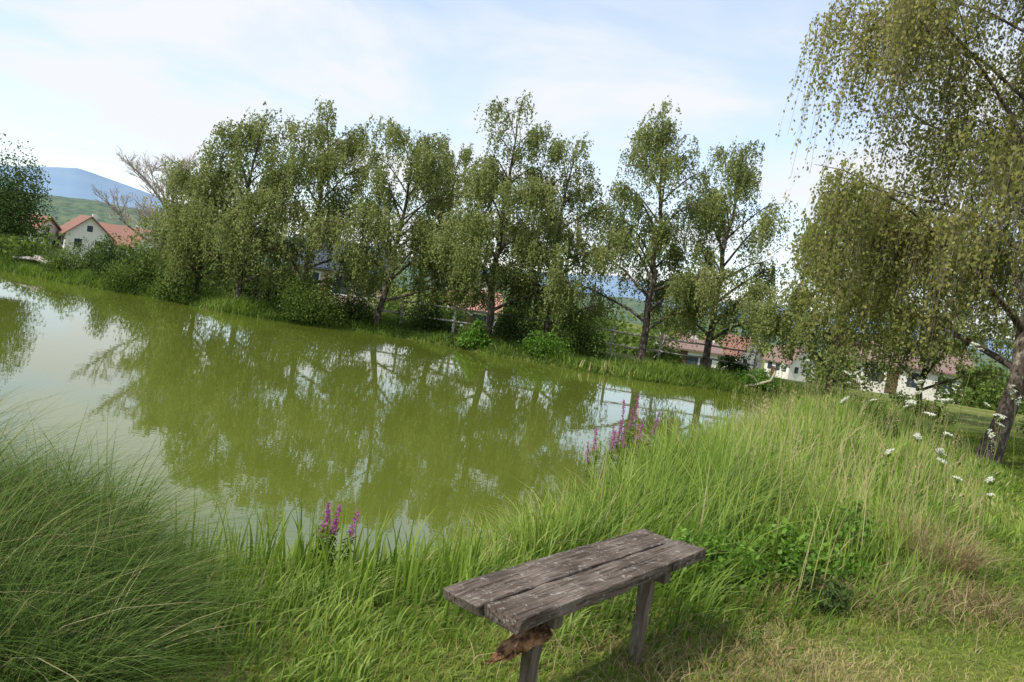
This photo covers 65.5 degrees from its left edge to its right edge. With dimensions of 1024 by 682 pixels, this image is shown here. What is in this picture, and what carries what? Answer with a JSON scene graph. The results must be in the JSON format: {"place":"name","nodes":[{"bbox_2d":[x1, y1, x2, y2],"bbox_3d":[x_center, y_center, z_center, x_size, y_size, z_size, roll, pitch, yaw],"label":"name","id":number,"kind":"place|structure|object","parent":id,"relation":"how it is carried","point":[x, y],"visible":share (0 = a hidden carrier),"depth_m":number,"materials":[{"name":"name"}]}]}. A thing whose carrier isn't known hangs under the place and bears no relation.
{"place":"outdoors","nodes":[
{"label":"outdoors","id":0,"kind":"place"},
{"bbox_2d":[0,270,780,571],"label":"pond water","id":1,"kind":"structure","parent":0,"point":[402,427],"depth_m":12.43,"materials":[{"name":"green liquid"}]},
{"bbox_2d":[0,165,1012,357],"bbox_3d":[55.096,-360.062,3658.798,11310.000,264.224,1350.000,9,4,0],"label":"blue mountain range","id":2,"kind":"structure","parent":0,"point":[72,182],"depth_m":3429.48,"materials":[{"name":"blue"}]},
{"bbox_2d":[1,188,1011,380],"bbox_3d":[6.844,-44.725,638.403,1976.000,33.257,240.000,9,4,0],"label":"wooded hills","id":3,"kind":"structure","parent":0,"point":[68,208],"depth_m":595.13,"materials":[{"name":"green plant"}]},
{"bbox_2d":[0,0,1023,338],"label":"sky","id":4,"kind":"structure","parent":0,"point":[82,82],"materials":[{"name":"white"}]},
{"bbox_2d":[5,265,1023,681],"bbox_3d":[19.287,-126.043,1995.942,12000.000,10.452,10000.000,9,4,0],"label":"ground","id":5,"kind":"structure","parent":0,"point":[973,421],"depth_m":4.25,"materials":[{"name":"green plant"}]},
{"bbox_2d":[0,242,56,264],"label":"shrub","id":6,"kind":"object","parent":5,"relation":"on","point":[30,253],"visible":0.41,"depth_m":32.21,"materials":[{"name":"green plant"}]},
{"bbox_2d":[0,133,57,239],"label":"deciduous tree","id":7,"kind":"object","parent":5,"relation":"on","point":[11,222],"visible":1,"depth_m":32.94,"materials":[{"name":"green plant"}]},
{"bbox_2d":[12,255,50,263],"bbox_3d":[-18.671,-3.216,32.051,2.644,0.342,0.820,9,4,11],"label":"log pile","id":8,"kind":"object","parent":5,"relation":"on","point":[32,258],"visible":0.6,"depth_m":31.90,"materials":[{"name":"grey wood"}]},
{"bbox_2d":[28,221,58,256],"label":"walls","id":9,"kind":"structure","parent":5,"relation":"on","point":[53,228],"depth_m":105.45,"materials":[{"name":"beige paint"}]},
{"bbox_2d":[14,213,60,234],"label":"roof","id":10,"kind":"structure","parent":9,"relation":"on","point":[56,225],"depth_m":104.27,"materials":[{"name":"red tile"}]},
{"bbox_2d":[35,240,90,274],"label":"shrub","id":11,"kind":"object","parent":5,"relation":"on","point":[59,263],"visible":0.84,"depth_m":30.54,"materials":[{"name":"green plant"}]},
{"bbox_2d":[57,218,111,265],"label":"walls","id":12,"kind":"structure","parent":5,"relation":"on","point":[78,231],"depth_m":105.11,"materials":[{"name":"white paint"}]},
{"bbox_2d":[60,225,101,247],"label":"windows","id":13,"kind":"structure","parent":12,"relation":"attached to","point":[89,229],"depth_m":105.00,"materials":[{"name":"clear glass"}]},
{"bbox_2d":[59,225,102,247],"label":"window frames","id":14,"kind":"structure","parent":12,"relation":"attached to","point":[82,238],"depth_m":105.18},
{"bbox_2d":[56,215,115,241],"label":"roof","id":15,"kind":"structure","parent":12,"relation":"on","point":[72,223],"depth_m":105.96,"materials":[{"name":"red tile"}]},
{"bbox_2d":[69,237,126,270],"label":"shrub","id":16,"kind":"object","parent":5,"relation":"on","point":[91,251],"visible":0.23,"depth_m":35.50,"materials":[{"name":"green plant"}]},
{"bbox_2d":[85,232,158,279],"bbox_3d":[-14.990,-3.172,30.859,2.135,2.219,2.952,11,5,35],"label":"shrub","id":17,"kind":"object","parent":5,"relation":"on","point":[107,256],"visible":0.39,"depth_m":30.38,"materials":[{"name":"green plant"}]},
{"bbox_2d":[90,258,154,292],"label":"shrub","id":18,"kind":"object","parent":5,"relation":"on","point":[115,275],"visible":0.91,"depth_m":29.07,"materials":[{"name":"green plant"}]},
{"bbox_2d":[112,234,153,255],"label":"walls","id":19,"kind":"structure","parent":5,"relation":"on","point":[142,241],"depth_m":113.33,"materials":[{"name":"white paint"}]},
{"bbox_2d":[99,222,157,247],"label":"roof","id":20,"kind":"structure","parent":19,"relation":"on","point":[110,229],"depth_m":112.46,"materials":[{"name":"red tile"}]},
{"bbox_2d":[127,240,194,286],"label":"shrub","id":21,"kind":"object","parent":5,"relation":"on","point":[148,273],"visible":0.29,"depth_m":29.84,"materials":[{"name":"green plant"}]},
{"bbox_2d":[90,148,245,249],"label":"bare tree","id":22,"kind":"object","parent":5,"relation":"on","point":[144,179],"visible":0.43,"depth_m":31.23,"materials":[{"name":"grey plant"}]},
{"bbox_2d":[149,256,211,302],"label":"shrub","id":23,"kind":"object","parent":5,"relation":"on","point":[162,290],"visible":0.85,"depth_m":28.28,"materials":[{"name":"green plant"}]},
{"bbox_2d":[123,154,292,296],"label":"birch tree","id":24,"kind":"object","parent":5,"relation":"on","point":[181,177],"visible":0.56,"depth_m":28.32,"materials":[{"name":"green plant"}]},
{"bbox_2d":[0,366,420,681],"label":"sedge tussocks","id":25,"kind":"object","parent":5,"relation":"on","point":[73,582],"visible":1,"depth_m":3.05,"materials":[{"name":"green plant"}]},
{"bbox_2d":[151,101,352,306],"bbox_3d":[-9.256,-4.748,28.310,6.583,7.292,6.535,9,4,0],"label":"birch tree","id":26,"kind":"object","parent":5,"relation":"on","point":[266,197],"visible":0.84,"depth_m":27.51,"materials":[{"name":"green plant"}]},
{"bbox_2d":[235,263,296,305],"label":"shrub","id":27,"kind":"object","parent":5,"relation":"on","point":[248,294],"visible":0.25,"depth_m":29.16,"materials":[{"name":"green plant"}]},
{"bbox_2d":[122,480,495,630],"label":"reed leaves","id":28,"kind":"object","parent":5,"relation":"on","point":[299,546],"visible":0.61,"depth_m":4.40,"materials":[{"name":"green plant"}]},
{"bbox_2d":[266,267,353,324],"bbox_3d":[-6.948,-1.616,27.890,3.344,1.955,3.124,7,4,-18],"label":"shrub","id":29,"kind":"object","parent":5,"relation":"on","point":[301,305],"visible":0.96,"depth_m":27.32,"materials":[{"name":"green plant"}]},
{"bbox_2d":[303,509,331,575],"bbox_3d":[-1.193,1.233,4.851,0.168,0.426,0.160,9,4,0],"label":"purple loosestrife","id":30,"kind":"object","parent":5,"relation":"on","point":[320,545],"visible":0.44,"depth_m":4.86,"materials":[{"name":"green plant"}]},
{"bbox_2d":[244,95,410,313],"bbox_3d":[-7.143,-4.782,28.732,6.934,7.755,5.534,9,4,0],"label":"birch tree","id":31,"kind":"object","parent":5,"relation":"on","point":[331,227],"visible":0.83,"depth_m":27.99,"materials":[{"name":"green plant"}]},
{"bbox_2d":[316,501,359,575],"bbox_3d":[-1.086,1.223,4.887,0.203,0.519,0.258,11,4,31],"label":"purple loosestrife","id":32,"kind":"object","parent":5,"relation":"on","point":[331,533],"visible":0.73,"depth_m":4.87,"materials":[{"name":"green plant"}]},
{"bbox_2d":[292,266,384,310],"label":"walls","id":33,"kind":"structure","parent":5,"relation":"on","point":[322,273],"depth_m":54.92,"materials":[{"name":"white paint"}]},
{"bbox_2d":[283,233,388,276],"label":"roof","id":34,"kind":"structure","parent":33,"relation":"on","point":[319,266],"depth_m":55.19,"materials":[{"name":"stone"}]},
{"bbox_2d":[302,269,372,298],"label":"window frames","id":35,"kind":"structure","parent":33,"relation":"attached to","point":[319,272],"depth_m":54.82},
{"bbox_2d":[308,271,370,296],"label":"windows","id":36,"kind":"structure","parent":33,"relation":"attached to","point":[317,274],"depth_m":55.00,"materials":[{"name":"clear glass"}]},
{"bbox_2d":[332,294,376,324],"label":"shrub","id":37,"kind":"object","parent":5,"relation":"on","point":[361,311],"visible":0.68,"depth_m":28.72,"materials":[{"name":"green plant"}]},
{"bbox_2d":[323,115,485,325],"bbox_3d":[-3.415,-4.178,28.740,5.881,7.827,6.833,8,4,-16],"label":"birch tree","id":38,"kind":"object","parent":5,"relation":"on","point":[421,173],"visible":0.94,"depth_m":27.90,"materials":[{"name":"green plant"}]},
{"bbox_2d":[387,294,457,332],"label":"shrub","id":39,"kind":"object","parent":5,"relation":"on","point":[425,323],"visible":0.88,"depth_m":29.15,"materials":[{"name":"green plant"}]},
{"bbox_2d":[0,252,880,402],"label":"bank grass","id":40,"kind":"structure","parent":5,"relation":"on","point":[704,377],"depth_m":27.48,"materials":[{"name":"green plant"}]},
{"bbox_2d":[384,137,509,320],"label":"birch tree","id":41,"kind":"object","parent":5,"relation":"on","point":[464,158],"visible":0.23,"depth_m":30.27,"materials":[{"name":"green plant"}]},
{"bbox_2d":[455,316,493,348],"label":"shrub","id":42,"kind":"object","parent":5,"relation":"on","point":[473,336],"visible":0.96,"depth_m":27.11,"materials":[{"name":"green plant"}]},
{"bbox_2d":[416,90,570,337],"bbox_3d":[-0.354,-4.266,28.078,5.265,8.902,5.466,8,4,-10],"label":"birch tree","id":43,"kind":"object","parent":5,"relation":"on","point":[488,187],"visible":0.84,"depth_m":27.34,"materials":[{"name":"green plant"}]},
{"bbox_2d":[0,206,1023,414],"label":"distant trees","id":44,"kind":"object","parent":5,"relation":"on","point":[982,395],"visible":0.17,"depth_m":43.66,"materials":[{"name":"green plant"}]},
{"bbox_2d":[489,293,555,345],"bbox_3d":[0.315,-0.736,28.890,2.729,1.989,2.915,9,4,0],"label":"shrub","id":45,"kind":"object","parent":5,"relation":"on","point":[512,330],"visible":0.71,"depth_m":28.49,"materials":[{"name":"green plant"}]},
{"bbox_2d":[517,329,574,357],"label":"shrub","id":46,"kind":"object","parent":5,"relation":"on","point":[541,343],"visible":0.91,"depth_m":26.87,"materials":[{"name":"green plant"}]},
{"bbox_2d":[348,289,758,373],"bbox_3d":[1.447,-0.194,29.333,15.305,1.442,0.521,9,4,0],"label":"wooden rail fence","id":47,"kind":"object","parent":5,"relation":"on","point":[613,330],"visible":0.48,"depth_m":29.20,"materials":[{"name":"grey wood"}]},
{"bbox_2d":[484,131,631,340],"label":"birch tree","id":48,"kind":"object","parent":5,"relation":"on","point":[559,234],"visible":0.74,"depth_m":27.91,"materials":[{"name":"green plant"}]},
{"bbox_2d":[105,347,1023,681],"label":"tall bank grass","id":49,"kind":"structure","parent":5,"relation":"on","point":[747,467],"depth_m":5.71,"materials":[{"name":"green plant"}]},
{"bbox_2d":[442,528,705,681],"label":"wooden bench","id":50,"kind":"object","parent":5,"relation":"on","point":[529,605],"visible":0.96,"depth_m":3.22,"materials":[{"name":"grey wood"}]},
{"bbox_2d":[552,301,612,361],"bbox_3d":[2.507,-0.353,27.930,2.425,2.075,1.606,11,5,34],"label":"shrub","id":51,"kind":"object","parent":5,"relation":"on","point":[586,343],"visible":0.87,"depth_m":27.66,"materials":[{"name":"green plant"}]},
{"bbox_2d":[580,426,616,509],"bbox_3d":[0.834,1.397,7.990,0.387,1.092,0.186,6,5,-31],"label":"purple loosestrife","id":52,"kind":"object","parent":5,"relation":"on","point":[594,441],"visible":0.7,"depth_m":7.96,"materials":[{"name":"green plant"}]},
{"bbox_2d":[607,393,660,492],"bbox_3d":[1.224,1.248,8.372,0.435,1.482,0.485,6,4,-31],"label":"purple loosestrife","id":53,"kind":"object","parent":5,"relation":"on","point":[618,437],"visible":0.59,"depth_m":8.36,"materials":[{"name":"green plant"}]},
{"bbox_2d":[282,496,1023,681],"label":"dry grass clump","id":54,"kind":"object","parent":5,"relation":"on","point":[995,603],"visible":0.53,"depth_m":4.83,"materials":[{"name":"green plant"}]},
{"bbox_2d":[559,95,748,361],"bbox_3d":[5.017,-3.649,28.230,6.661,9.217,6.722,9,4,0],"label":"birch tree","id":55,"kind":"object","parent":5,"relation":"on","point":[661,233],"visible":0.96,"depth_m":27.80,"materials":[{"name":"green plant"}]},
{"bbox_2d":[634,340,686,367],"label":"shrub","id":56,"kind":"object","parent":5,"relation":"on","point":[670,358],"visible":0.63,"depth_m":29.43,"materials":[{"name":"green plant"}]},
{"bbox_2d":[653,342,717,367],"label":"walls","id":57,"kind":"structure","parent":5,"relation":"on","point":[711,355],"depth_m":70.23,"materials":[{"name":"white paint"}]},
{"bbox_2d":[678,350,687,362],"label":"door","id":58,"kind":"structure","parent":57,"relation":"attached to","point":[683,352],"depth_m":70.01,"materials":[{"name":"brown wood"}]},
{"bbox_2d":[656,332,714,365],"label":"window frames","id":59,"kind":"structure","parent":57,"relation":"attached to","point":[699,355],"depth_m":70.19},
{"bbox_2d":[648,334,724,355],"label":"roof","id":60,"kind":"structure","parent":57,"relation":"on","point":[714,350],"depth_m":70.28,"materials":[{"name":"brown tile"}]},
{"bbox_2d":[679,341,712,366],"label":"windows","id":61,"kind":"structure","parent":57,"relation":"attached to","point":[689,360],"depth_m":70.13,"materials":[{"name":"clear glass"}]},
{"bbox_2d":[655,521,717,596],"bbox_3d":[1.045,1.403,5.038,0.530,0.559,0.427,9,4,0],"label":"nettle plant","id":62,"kind":"object","parent":5,"relation":"on","point":[678,531],"visible":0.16,"depth_m":4.99,"materials":[{"name":"green plant"}]},
{"bbox_2d":[649,136,797,368],"bbox_3d":[7.754,-2.926,28.753,4.752,8.509,6.076,9,4,0],"label":"birch tree","id":63,"kind":"object","parent":5,"relation":"on","point":[740,173],"visible":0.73,"depth_m":28.01,"materials":[{"name":"green plant"}]},
{"bbox_2d":[679,518,772,599],"bbox_3d":[1.389,1.447,5.215,0.643,0.524,0.645,9,4,0],"label":"nettle plant","id":64,"kind":"object","parent":5,"relation":"on","point":[721,556],"visible":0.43,"depth_m":5.08,"materials":[{"name":"green plant"}]},
{"bbox_2d":[718,348,754,374],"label":"shrub","id":65,"kind":"object","parent":5,"relation":"on","point":[732,360],"visible":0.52,"depth_m":29.37,"materials":[{"name":"green plant"}]},
{"bbox_2d":[717,343,761,373],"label":"walls","id":66,"kind":"structure","parent":5,"relation":"on","point":[759,364],"depth_m":142.53,"materials":[{"name":"white paint"}]},
{"bbox_2d":[719,334,763,356],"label":"roof","id":67,"kind":"structure","parent":66,"relation":"on","point":[727,351],"depth_m":143.38,"materials":[{"name":"red tile"}]},
{"bbox_2d":[730,366,784,390],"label":"shrub","id":68,"kind":"object","parent":5,"relation":"on","point":[758,376],"visible":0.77,"depth_m":27.23,"materials":[{"name":"green plant"}]},
{"bbox_2d":[744,368,775,387],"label":"fallen branch","id":69,"kind":"object","parent":5,"relation":"on","point":[767,381],"visible":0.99,"depth_m":26.77,"materials":[{"name":"brown wood"}]},
{"bbox_2d":[726,512,838,587],"bbox_3d":[1.797,1.454,5.504,0.835,0.551,0.795,9,4,0],"label":"nettle plant","id":70,"kind":"object","parent":5,"relation":"on","point":[797,538],"visible":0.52,"depth_m":5.37,"materials":[{"name":"green plant"}]},
{"bbox_2d":[764,352,815,381],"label":"walls","id":71,"kind":"structure","parent":5,"relation":"on","point":[790,371],"depth_m":137.15,"materials":[{"name":"white paint"}]},
{"bbox_2d":[767,356,808,375],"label":"window frames","id":72,"kind":"structure","parent":71,"relation":"attached to","point":[786,369],"depth_m":137.82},
{"bbox_2d":[767,357,809,374],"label":"windows","id":73,"kind":"structure","parent":71,"relation":"attached to","point":[796,369],"depth_m":138.20,"materials":[{"name":"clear glass"}]},
{"bbox_2d":[762,344,816,365],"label":"roof","id":74,"kind":"structure","parent":71,"relation":"on","point":[776,359],"depth_m":139.16,"materials":[{"name":"brown tile"}]},
{"bbox_2d":[792,569,858,618],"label":"rose shrub","id":75,"kind":"object","parent":5,"relation":"on","point":[829,589],"visible":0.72,"depth_m":4.90,"materials":[{"name":"green plant"}]},
{"bbox_2d":[727,186,937,397],"bbox_3d":[9.917,-1.179,23.798,5.160,6.622,5.186,12,5,44],"label":"birch tree","id":76,"kind":"object","parent":5,"relation":"on","point":[768,311],"visible":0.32,"depth_m":23.46,"materials":[{"name":"green plant"}]},
{"bbox_2d":[791,497,899,576],"bbox_3d":[2.413,1.452,5.846,0.730,0.653,0.730,9,4,0],"label":"nettle plant","id":77,"kind":"object","parent":5,"relation":"on","point":[853,527],"visible":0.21,"depth_m":5.77,"materials":[{"name":"green plant"}]},
{"bbox_2d":[817,547,875,591],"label":"nettle plant","id":78,"kind":"object","parent":5,"relation":"on","point":[847,568],"visible":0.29,"depth_m":5.33,"materials":[{"name":"green plant"}]},
{"bbox_2d":[762,0,1023,463],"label":"birch tree","id":79,"kind":"object","parent":5,"relation":"on","point":[942,246],"visible":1,"depth_m":12.80,"materials":[{"name":"green plant"}]},
{"bbox_2d":[777,342,1021,575],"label":"wild carrot flowers","id":80,"kind":"object","parent":5,"relation":"on","point":[917,436],"visible":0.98,"depth_m":6.18,"materials":[{"name":"green plant"}]},
{"bbox_2d":[846,355,965,402],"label":"walls","id":81,"kind":"structure","parent":5,"relation":"on","point":[929,381],"depth_m":64.63,"materials":[{"name":"white paint"}]},
{"bbox_2d":[884,368,898,393],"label":"door","id":82,"kind":"structure","parent":81,"relation":"attached to","point":[886,389],"depth_m":64.84,"materials":[{"name":"brown wood"}]},
{"bbox_2d":[845,366,952,392],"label":"windows","id":83,"kind":"structure","parent":81,"relation":"attached to","point":[915,375],"depth_m":64.50,"materials":[{"name":"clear glass"}]},
{"bbox_2d":[841,332,974,374],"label":"roof","id":84,"kind":"structure","parent":81,"relation":"on","point":[944,368],"depth_m":64.71,"materials":[{"name":"brown tile"}]},
{"bbox_2d":[869,365,953,393],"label":"window frames","id":85,"kind":"structure","parent":81,"relation":"attached to","point":[907,377],"depth_m":64.55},
{"bbox_2d":[870,389,956,425],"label":"shrub","id":86,"kind":"object","parent":5,"relation":"on","point":[916,409],"visible":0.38,"depth_m":22.32,"materials":[{"name":"green plant"}]},
{"bbox_2d":[815,206,1020,406],"bbox_3d":[12.556,-0.965,23.877,5.491,6.799,5.900,5,5,-44],"label":"birch tree","id":87,"kind":"object","parent":5,"relation":"on","point":[979,374],"visible":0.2,"depth_m":23.52,"materials":[{"name":"green plant"}]},
{"bbox_2d":[944,218,1023,370],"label":"birch tree","id":88,"kind":"object","parent":5,"relation":"on","point":[1008,342],"visible":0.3,"depth_m":20.71,"materials":[{"name":"green plant"}]},
{"bbox_2d":[1015,404,1023,433],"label":"shrub","id":89,"kind":"object","parent":5,"relation":"on","point":[1021,422],"visible":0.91,"depth_m":22.93,"materials":[{"name":"green plant"}]},
{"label":"walls","id":90,"kind":"object","parent":5,"relation":"on","visible":0},
{"bbox_2d":[463,315,473,328],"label":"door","id":91,"kind":"structure","parent":90,"relation":"attached to","point":[469,321],"depth_m":77.49,"materials":[{"name":"brown wood"}]},
{"bbox_2d":[447,313,494,325],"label":"windows","id":92,"kind":"structure","parent":90,"relation":"attached to","point":[477,316],"depth_m":77.61,"materials":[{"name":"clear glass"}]},
{"bbox_2d":[446,289,502,312],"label":"roof","id":93,"kind":"structure","parent":90,"relation":"on","point":[496,305],"depth_m":78.31,"materials":[{"name":"red tile"}]}
]}

